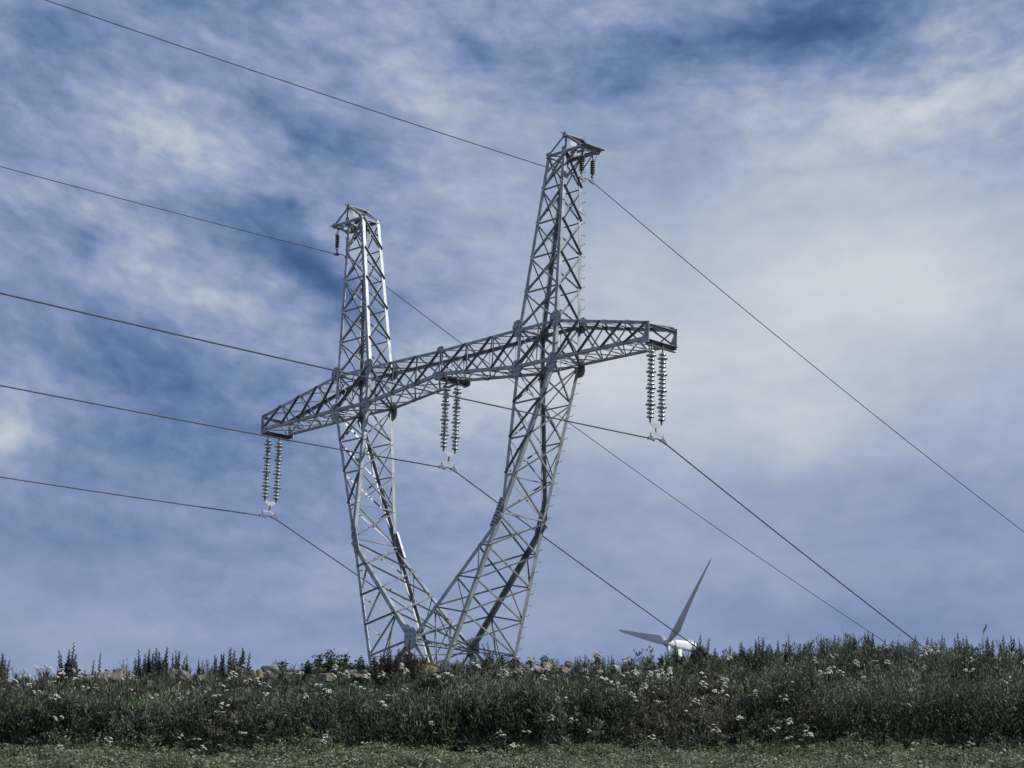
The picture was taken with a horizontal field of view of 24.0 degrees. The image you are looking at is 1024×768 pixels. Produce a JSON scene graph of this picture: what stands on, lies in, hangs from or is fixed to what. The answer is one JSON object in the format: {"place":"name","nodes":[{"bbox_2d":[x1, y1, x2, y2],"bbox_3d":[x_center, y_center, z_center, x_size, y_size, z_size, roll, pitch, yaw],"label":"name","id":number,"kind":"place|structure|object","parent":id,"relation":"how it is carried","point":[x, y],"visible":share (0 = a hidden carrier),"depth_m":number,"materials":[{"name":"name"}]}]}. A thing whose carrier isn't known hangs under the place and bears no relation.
{"place":"outdoors","nodes":[
{"label":"outdoors","id":0,"kind":"place"},
{"bbox_2d":[0,665,1023,767],"bbox_3d":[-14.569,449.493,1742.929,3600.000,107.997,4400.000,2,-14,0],"label":"ground","id":1,"kind":"structure","parent":0,"point":[536,747],"depth_m":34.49,"materials":[{"name":"green plant"}]},
{"bbox_2d":[0,653,9,676],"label":"mugwort plant","id":2,"kind":"object","parent":1,"relation":"on","point":[3,666],"visible":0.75,"depth_m":38.76,"materials":[{"name":"green plant"}]},
{"bbox_2d":[47,716,63,747],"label":"yarrow plant","id":3,"kind":"object","parent":1,"relation":"on","point":[57,719],"visible":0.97,"depth_m":34.14,"materials":[{"name":"beige plant"}]},
{"bbox_2d":[56,649,70,682],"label":"mugwort plant","id":4,"kind":"object","parent":1,"relation":"on","point":[60,663],"visible":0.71,"depth_m":39.00,"materials":[{"name":"green plant"}]},
{"bbox_2d":[63,642,77,684],"bbox_3d":[-7.109,4.584,38.861,0.294,0.853,0.396,3,-14,-4],"label":"mugwort plant","id":5,"kind":"object","parent":1,"relation":"on","point":[73,663],"visible":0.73,"depth_m":38.87,"materials":[{"name":"green plant"}]},
{"bbox_2d":[95,677,107,686],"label":"stone","id":6,"kind":"object","parent":1,"relation":"on","point":[102,681],"visible":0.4,"depth_m":37.96,"materials":[{"name":"grey stone"}]},
{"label":"stone","id":7,"kind":"object","parent":6,"relation":"on","visible":0},
{"bbox_2d":[78,673,95,684],"bbox_3d":[-6.726,4.672,38.044,0.270,0.188,0.169,11,-15,-15],"label":"stone","id":8,"kind":"object","parent":7,"relation":"on","point":[85,676],"visible":0.61,"depth_m":37.99,"materials":[{"name":"grey stone"}]},
{"bbox_2d":[132,657,142,678],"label":"mugwort plant","id":9,"kind":"object","parent":1,"relation":"on","point":[135,667],"visible":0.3,"depth_m":39.18,"materials":[{"name":"green plant"}]},
{"bbox_2d":[136,649,151,678],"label":"mugwort plant","id":10,"kind":"object","parent":1,"relation":"on","point":[146,667],"visible":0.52,"depth_m":38.99,"materials":[{"name":"green plant"}]},
{"bbox_2d":[148,651,166,680],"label":"mugwort plant","id":11,"kind":"object","parent":1,"relation":"on","point":[155,667],"visible":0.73,"depth_m":38.94,"materials":[{"name":"green plant"}]},
{"bbox_2d":[155,648,170,680],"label":"mugwort plant","id":12,"kind":"object","parent":1,"relation":"on","point":[166,666],"visible":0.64,"depth_m":39.02,"materials":[{"name":"green plant"}]},
{"bbox_2d":[170,651,185,680],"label":"mugwort plant","id":13,"kind":"object","parent":1,"relation":"on","point":[177,664],"visible":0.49,"depth_m":39.13,"materials":[{"name":"green plant"}]},
{"bbox_2d":[195,660,204,681],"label":"mugwort plant","id":14,"kind":"object","parent":1,"relation":"on","point":[198,670],"visible":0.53,"depth_m":39.16,"materials":[{"name":"green plant"}]},
{"bbox_2d":[205,656,218,676],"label":"mugwort plant","id":15,"kind":"object","parent":1,"relation":"on","point":[214,663],"visible":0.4,"depth_m":39.07,"materials":[{"name":"green plant"}]},
{"bbox_2d":[215,653,225,681],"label":"mugwort plant","id":16,"kind":"object","parent":1,"relation":"on","point":[221,665],"visible":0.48,"depth_m":39.10,"materials":[{"name":"green plant"}]},
{"bbox_2d":[219,647,241,677],"bbox_3d":[-4.537,4.640,38.884,0.396,0.768,0.306,9,-16,-25],"label":"mugwort plant","id":17,"kind":"object","parent":1,"relation":"on","point":[230,668],"visible":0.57,"depth_m":38.90,"materials":[{"name":"green plant"}]},
{"bbox_2d":[236,665,245,696],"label":"yarrow plant","id":18,"kind":"object","parent":1,"relation":"on","point":[240,672],"visible":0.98,"depth_m":37.47,"materials":[{"name":"green plant"}]},
{"bbox_2d":[231,648,251,685],"bbox_3d":[-4.369,4.648,38.910,0.304,0.761,0.393,-3,-15,18],"label":"mugwort plant","id":19,"kind":"object","parent":1,"relation":"on","point":[242,660],"visible":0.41,"depth_m":38.89,"materials":[{"name":"green plant"}]},
{"bbox_2d":[239,669,256,683],"bbox_3d":[-4.188,4.627,38.045,0.288,0.233,0.202,-11,-19,40],"label":"stone","id":20,"kind":"object","parent":1,"relation":"on","point":[244,674],"visible":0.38,"depth_m":38.01,"materials":[{"name":"grey stone"}]},
{"bbox_2d":[261,665,278,684],"bbox_3d":[-3.866,4.695,38.537,0.330,0.377,0.255,-4,-14,13],"label":"stone","id":21,"kind":"object","parent":1,"relation":"on","point":[273,669],"visible":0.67,"depth_m":38.45,"materials":[{"name":"grey stone"}]},
{"bbox_2d":[274,660,289,684],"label":"leafy bush","id":22,"kind":"object","parent":1,"relation":"on","point":[282,664],"visible":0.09,"depth_m":39.36,"materials":[{"name":"green plant"}]},
{"bbox_2d":[282,672,299,683],"bbox_3d":[-3.519,4.686,38.395,0.340,0.189,0.210,2,-18,13],"label":"stone","id":23,"kind":"object","parent":1,"relation":"on","point":[289,674],"visible":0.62,"depth_m":38.34,"materials":[{"name":"grey stone"}]},
{"bbox_2d":[303,693,309,716],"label":"yarrow plant","id":24,"kind":"object","parent":1,"relation":"on","point":[307,706],"visible":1,"depth_m":34.63,"materials":[{"name":"green plant"}]},
{"bbox_2d":[294,659,320,681],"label":"leafy bush","id":25,"kind":"object","parent":1,"relation":"on","point":[306,669],"visible":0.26,"depth_m":39.31,"materials":[{"name":"green plant"}]},
{"bbox_2d":[305,653,325,672],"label":"leafy bush","id":26,"kind":"object","parent":1,"relation":"on","point":[317,660],"visible":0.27,"depth_m":39.51,"materials":[{"name":"green plant"}]},
{"bbox_2d":[322,688,331,720],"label":"yarrow plant","id":27,"kind":"object","parent":1,"relation":"on","point":[329,692],"visible":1,"depth_m":34.82,"materials":[{"name":"beige plant"}]},
{"bbox_2d":[308,648,345,679],"bbox_3d":[-2.959,4.624,39.134,0.625,0.662,0.713,0,-14,7],"label":"leafy bush","id":28,"kind":"object","parent":1,"relation":"on","point":[330,659],"visible":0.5,"depth_m":39.03,"materials":[{"name":"green plant"}]},
{"bbox_2d":[330,664,338,695],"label":"yarrow plant","id":29,"kind":"object","parent":1,"relation":"on","point":[335,667],"visible":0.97,"depth_m":36.70,"materials":[{"name":"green plant"}]},
{"bbox_2d":[328,651,362,684],"bbox_3d":[-2.748,4.628,39.041,0.521,0.579,0.584,-12,-20,43],"label":"leafy bush","id":30,"kind":"object","parent":1,"relation":"on","point":[349,666],"visible":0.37,"depth_m":39.03,"materials":[{"name":"green plant"}]},
{"bbox_2d":[350,673,372,680],"bbox_3d":[-2.385,4.651,38.184,0.380,0.121,0.231,6,-16,-13],"label":"stone","id":31,"kind":"object","parent":1,"relation":"on","point":[354,676],"visible":0.71,"depth_m":38.09,"materials":[{"name":"grey stone"}]},
{"bbox_2d":[354,655,375,673],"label":"leafy bush","id":32,"kind":"object","parent":1,"relation":"on","point":[362,663],"visible":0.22,"depth_m":39.35,"materials":[{"name":"green plant"}]},
{"bbox_2d":[362,655,378,672],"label":"leafy bush","id":33,"kind":"object","parent":1,"relation":"on","point":[373,662],"visible":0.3,"depth_m":39.31,"materials":[{"name":"green plant"}]},
{"bbox_2d":[378,671,385,696],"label":"yarrow plant","id":34,"kind":"object","parent":1,"relation":"on","point":[382,675],"visible":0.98,"depth_m":36.67,"materials":[{"name":"beige plant"}]},
{"bbox_2d":[378,646,394,680],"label":"withered weed","id":35,"kind":"object","parent":1,"relation":"on","point":[385,665],"visible":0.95,"depth_m":38.08,"materials":[{"name":"brown plant"}]},
{"bbox_2d":[389,648,413,677],"bbox_3d":[-1.735,4.458,38.030,0.351,0.558,0.475,-11,-19,42],"label":"withered weed","id":36,"kind":"object","parent":1,"relation":"on","point":[396,666],"visible":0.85,"depth_m":38.02,"materials":[{"name":"brown plant"}]},
{"bbox_2d":[395,639,418,664],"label":"withered weed","id":37,"kind":"object","parent":1,"relation":"on","point":[409,654],"visible":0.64,"depth_m":38.42,"materials":[{"name":"brown plant"}]},
{"bbox_2d":[398,651,427,678],"bbox_3d":[-1.583,4.501,38.197,0.475,0.558,0.351,0,-14,5],"label":"withered weed","id":38,"kind":"object","parent":1,"relation":"on","point":[413,671],"visible":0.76,"depth_m":38.14,"materials":[{"name":"brown plant"}]},
{"bbox_2d":[417,663,436,678],"bbox_3d":[-1.389,4.626,38.417,0.400,0.296,0.322,2,-12,9],"label":"stone","id":39,"kind":"object","parent":1,"relation":"on","point":[434,669],"visible":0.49,"depth_m":38.33,"materials":[{"name":"beige stone"}]},
{"bbox_2d":[419,670,441,693],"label":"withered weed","id":40,"kind":"object","parent":1,"relation":"on","point":[422,684],"visible":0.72,"depth_m":37.03,"materials":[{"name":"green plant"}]},
{"bbox_2d":[428,721,436,748],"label":"yarrow plant","id":41,"kind":"object","parent":1,"relation":"on","point":[431,724],"visible":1,"depth_m":34.37,"materials":[{"name":"green plant"}]},
{"bbox_2d":[260,132,677,670],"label":"transmission tower","id":42,"kind":"structure","parent":1,"relation":"on","point":[543,373],"depth_m":92.09,"materials":[{"name":"metal"}]},
{"bbox_2d":[261,432,272,500],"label":"insulator string","id":43,"kind":"object","parent":42,"relation":"hanging from","point":[267,462],"visible":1,"depth_m":101.64,"materials":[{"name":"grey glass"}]},
{"bbox_2d":[259,500,277,520],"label":"suspension yoke","id":44,"kind":"object","parent":43,"relation":"hanging from","point":[269,504],"visible":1,"depth_m":101.45,"materials":[{"name":"grey metal"}]},
{"bbox_2d":[0,476,463,646],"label":"power cable","id":45,"kind":"object","parent":44,"relation":"hanging from","point":[214,509],"visible":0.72,"depth_m":98.94,"materials":[{"name":"grey metal"}]},
{"bbox_2d":[272,434,282,502],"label":"insulator string","id":46,"kind":"object","parent":42,"relation":"hanging from","point":[277,470],"visible":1,"depth_m":102.01,"materials":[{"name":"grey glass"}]},
{"bbox_2d":[334,231,339,255],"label":"ground wire insulator","id":47,"kind":"object","parent":42,"relation":"hanging from","point":[337,239],"visible":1,"depth_m":101.13,"materials":[{"name":"grey"}]},
{"bbox_2d":[0,166,890,645],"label":"ground wire","id":48,"kind":"object","parent":47,"relation":"hanging from","point":[446,332],"visible":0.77,"depth_m":103.91,"materials":[{"name":"grey metal"}]},
{"bbox_2d":[439,377,450,450],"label":"insulator string","id":49,"kind":"object","parent":42,"relation":"hanging from","point":[445,412],"visible":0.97,"depth_m":93.71,"materials":[{"name":"grey glass"}]},
{"bbox_2d":[438,451,456,472],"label":"suspension yoke","id":50,"kind":"object","parent":49,"relation":"hanging from","point":[448,455],"visible":1,"depth_m":93.51,"materials":[{"name":"grey metal"}]},
{"bbox_2d":[0,385,710,657],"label":"power cable","id":51,"kind":"object","parent":50,"relation":"hanging from","point":[348,451],"visible":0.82,"depth_m":88.87,"materials":[{"name":"grey metal"}]},
{"bbox_2d":[450,379,461,453],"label":"insulator string","id":52,"kind":"object","parent":42,"relation":"hanging from","point":[455,422],"visible":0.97,"depth_m":94.09,"materials":[{"name":"grey glass"}]},
{"bbox_2d":[579,151,585,180],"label":"ground wire insulator","id":53,"kind":"object","parent":42,"relation":"hanging from","point":[581,163],"visible":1,"depth_m":90.74,"materials":[{"name":"grey"}]},
{"bbox_2d":[45,0,1023,531],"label":"ground wire","id":54,"kind":"object","parent":53,"relation":"hanging from","point":[525,160],"visible":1,"depth_m":88.39,"materials":[{"name":"grey metal"}]},
{"bbox_2d":[589,155,595,184],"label":"ground wire insulator","id":55,"kind":"object","parent":42,"relation":"hanging from","point":[592,167],"visible":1,"depth_m":91.11,"materials":[{"name":"grey"}]},
{"bbox_2d":[645,341,656,421],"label":"insulator string","id":56,"kind":"object","parent":42,"relation":"hanging from","point":[651,387],"visible":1,"depth_m":85.63,"materials":[{"name":"grey glass"}]},
{"bbox_2d":[656,344,667,424],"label":"insulator string","id":57,"kind":"object","parent":42,"relation":"hanging from","point":[661,391],"visible":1,"depth_m":86.00,"materials":[{"name":"grey glass"}]},
{"bbox_2d":[647,420,666,444],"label":"suspension yoke","id":58,"kind":"object","parent":57,"relation":"hanging from","point":[655,426],"visible":1,"depth_m":85.41,"materials":[{"name":"grey metal"}]},
{"bbox_2d":[0,292,925,649],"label":"power cable","id":59,"kind":"object","parent":58,"relation":"hanging from","point":[458,398],"visible":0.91,"depth_m":77.13,"materials":[{"name":"grey metal"}]},
{"bbox_2d":[493,653,513,666],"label":"leafy bush","id":60,"kind":"object","parent":1,"relation":"on","point":[502,662],"visible":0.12,"depth_m":39.17,"materials":[{"name":"green plant"}]},
{"bbox_2d":[0,631,1023,761],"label":"weeds","id":61,"kind":"object","parent":1,"relation":"on","point":[966,705],"visible":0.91,"depth_m":34.78,"materials":[{"name":"green plant"}]},
{"bbox_2d":[525,668,549,675],"bbox_3d":[0.395,4.577,38.166,0.420,0.108,0.346,1,-14,-20],"label":"stone","id":62,"kind":"object","parent":1,"relation":"on","point":[537,672],"visible":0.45,"depth_m":38.04,"materials":[{"name":"grey stone"}]},
{"bbox_2d":[536,654,557,672],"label":"leafy bush","id":63,"kind":"object","parent":1,"relation":"on","point":[545,659],"visible":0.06,"depth_m":39.16,"materials":[{"name":"green plant"}]},
{"bbox_2d":[546,715,555,744],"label":"yarrow plant","id":64,"kind":"object","parent":1,"relation":"on","point":[551,719],"visible":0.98,"depth_m":34.36,"materials":[{"name":"beige plant"}]},
{"bbox_2d":[558,667,570,672],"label":"stone","id":65,"kind":"object","parent":1,"relation":"on","point":[564,669],"visible":0.82,"depth_m":38.40,"materials":[{"name":"beige stone"}]},
{"bbox_2d":[568,717,577,743],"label":"yarrow plant","id":66,"kind":"object","parent":1,"relation":"on","point":[569,722],"visible":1,"depth_m":34.48,"materials":[{"name":"green plant"}]},
{"bbox_2d":[595,654,605,676],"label":"mugwort plant","id":67,"kind":"object","parent":1,"relation":"on","point":[599,663],"visible":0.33,"depth_m":39.04,"materials":[{"name":"green plant"}]},
{"bbox_2d":[619,559,710,658],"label":"wind turbine","id":68,"kind":"object","parent":1,"relation":"on","point":[670,642],"visible":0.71,"depth_m":886.97,"materials":[{"name":"white paint"}]},
{"bbox_2d":[671,644,680,667],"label":"mugwort plant","id":69,"kind":"object","parent":1,"relation":"on","point":[677,657],"visible":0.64,"depth_m":38.67,"materials":[{"name":"green plant"}]},
{"bbox_2d":[690,641,698,662],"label":"mugwort plant","id":70,"kind":"object","parent":1,"relation":"on","point":[692,652],"visible":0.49,"depth_m":39.20,"materials":[{"name":"green plant"}]},
{"bbox_2d":[691,698,699,734],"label":"yarrow plant","id":71,"kind":"object","parent":1,"relation":"on","point":[696,703],"visible":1,"depth_m":34.65,"materials":[{"name":"beige plant"}]},
{"bbox_2d":[692,635,709,661],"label":"mugwort plant","id":72,"kind":"object","parent":1,"relation":"on","point":[699,652],"visible":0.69,"depth_m":39.14,"materials":[{"name":"green plant"}]},
{"bbox_2d":[689,646,712,663],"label":"leafy bush","id":73,"kind":"object","parent":1,"relation":"on","point":[705,654],"visible":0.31,"depth_m":39.07,"materials":[{"name":"green plant"}]},
{"bbox_2d":[695,654,706,676],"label":"mugwort plant","id":74,"kind":"object","parent":1,"relation":"on","point":[700,665],"visible":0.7,"depth_m":38.21,"materials":[{"name":"green plant"}]},
{"bbox_2d":[695,680,707,722],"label":"yarrow plant","id":75,"kind":"object","parent":1,"relation":"on","point":[704,687],"visible":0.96,"depth_m":35.22,"materials":[{"name":"beige plant"}]},
{"bbox_2d":[710,664,720,686],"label":"mugwort plant","id":76,"kind":"object","parent":1,"relation":"on","point":[717,669],"visible":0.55,"depth_m":37.09,"materials":[{"name":"green plant"}]},
{"bbox_2d":[711,689,727,728],"bbox_3d":[3.032,4.728,34.783,0.179,0.654,0.162,-7,-7,-26],"label":"yarrow plant","id":77,"kind":"object","parent":1,"relation":"on","point":[715,691],"visible":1,"depth_m":34.79,"materials":[{"name":"beige plant"}]},
{"bbox_2d":[737,642,746,663],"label":"mugwort plant","id":78,"kind":"object","parent":1,"relation":"on","point":[742,651],"visible":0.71,"depth_m":38.48,"materials":[{"name":"green plant"}]},
{"bbox_2d":[754,636,769,657],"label":"mugwort plant","id":79,"kind":"object","parent":1,"relation":"on","point":[762,645],"visible":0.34,"depth_m":39.36,"materials":[{"name":"green plant"}]},
{"bbox_2d":[758,648,768,674],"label":"mugwort plant","id":80,"kind":"object","parent":1,"relation":"on","point":[762,657],"visible":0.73,"depth_m":37.70,"materials":[{"name":"green plant"}]},
{"bbox_2d":[784,634,794,661],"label":"mugwort plant","id":81,"kind":"object","parent":1,"relation":"on","point":[790,650],"visible":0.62,"depth_m":38.93,"materials":[{"name":"green plant"}]},
{"bbox_2d":[785,718,797,749],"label":"yarrow plant","id":82,"kind":"object","parent":1,"relation":"on","point":[790,722],"visible":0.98,"depth_m":34.36,"materials":[{"name":"beige plant"}]},
{"bbox_2d":[803,730,813,759],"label":"yarrow plant","id":83,"kind":"object","parent":1,"relation":"on","point":[810,735],"visible":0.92,"depth_m":33.78,"materials":[{"name":"beige plant"}]},
{"bbox_2d":[837,633,850,658],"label":"mugwort plant","id":84,"kind":"object","parent":1,"relation":"on","point":[848,645],"visible":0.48,"depth_m":38.93,"materials":[{"name":"green plant"}]},
{"bbox_2d":[861,651,870,673],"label":"mugwort plant","id":85,"kind":"object","parent":1,"relation":"on","point":[866,663],"visible":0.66,"depth_m":37.64,"materials":[{"name":"green plant"}]},
{"bbox_2d":[862,631,870,656],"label":"mugwort plant","id":86,"kind":"object","parent":1,"relation":"on","point":[864,637],"visible":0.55,"depth_m":38.88,"materials":[{"name":"green plant"}]},
{"bbox_2d":[919,649,930,685],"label":"yarrow plant","id":87,"kind":"object","parent":1,"relation":"on","point":[922,655],"visible":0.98,"depth_m":37.20,"materials":[{"name":"beige plant"}]},
{"bbox_2d":[936,636,952,656],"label":"mugwort plant","id":88,"kind":"object","parent":1,"relation":"on","point":[942,645],"visible":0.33,"depth_m":38.90,"materials":[{"name":"green plant"}]},
{"bbox_2d":[953,633,962,662],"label":"mugwort plant","id":89,"kind":"object","parent":1,"relation":"on","point":[958,643],"visible":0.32,"depth_m":38.87,"materials":[{"name":"green plant"}]},
{"bbox_2d":[982,637,994,661],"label":"mugwort plant","id":90,"kind":"object","parent":1,"relation":"on","point":[987,644],"visible":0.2,"depth_m":38.96,"materials":[{"name":"green plant"}]},
{"bbox_2d":[998,635,1014,656],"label":"mugwort plant","id":91,"kind":"object","parent":1,"relation":"on","point":[1002,648],"visible":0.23,"depth_m":39.43,"materials":[{"name":"green plant"}]},
{"bbox_2d":[1002,649,1014,672],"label":"mugwort plant","id":92,"kind":"object","parent":1,"relation":"on","point":[1010,670],"visible":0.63,"depth_m":37.59,"materials":[{"name":"green plant"}]},
{"bbox_2d":[1005,636,1018,659],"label":"mugwort plant","id":93,"kind":"object","parent":1,"relation":"on","point":[1011,648],"visible":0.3,"depth_m":39.09,"materials":[{"name":"green plant"}]},
{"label":"stone","id":94,"kind":"object","parent":1,"relation":"on","visible":0},
{"bbox_2d":[305,674,316,683],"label":"stone","id":95,"kind":"object","parent":94,"relation":"on","point":[311,678],"visible":0.6,"depth_m":38.31,"materials":[{"name":"grey stone"}]},
{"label":"stone","id":96,"kind":"object","parent":1,"relation":"on","visible":0},
{"bbox_2d":[319,673,335,681],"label":"stone","id":97,"kind":"object","parent":96,"relation":"on","point":[326,677],"visible":0.73,"depth_m":38.31,"materials":[{"name":"grey stone"}]},
{"bbox_2d":[0,0,1023,682],"label":"sky","id":98,"kind":"structure","parent":0,"point":[849,174],"materials":[{"name":"blue"}]},
{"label":"stone","id":99,"kind":"object","parent":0,"visible":0},
{"bbox_2d":[109,671,125,690],"bbox_3d":[-6.370,4.750,38.391,0.450,0.324,0.356,10,-17,-21],"label":"stone","id":100,"kind":"object","parent":99,"relation":"on","point":[113,675],"visible":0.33,"depth_m":38.28,"materials":[{"name":"grey stone"}]},
{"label":"stone","id":101,"kind":"object","parent":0,"visible":0},
{"bbox_2d":[177,670,188,681],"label":"stone","id":102,"kind":"object","parent":101,"relation":"on","point":[182,672],"visible":0.66,"depth_m":38.31,"materials":[{"name":"grey stone"}]},
{"bbox_2d":[169,668,177,679],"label":"stone","id":103,"kind":"object","parent":102,"relation":"on","point":[173,669],"visible":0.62,"depth_m":38.35,"materials":[{"name":"grey stone"}]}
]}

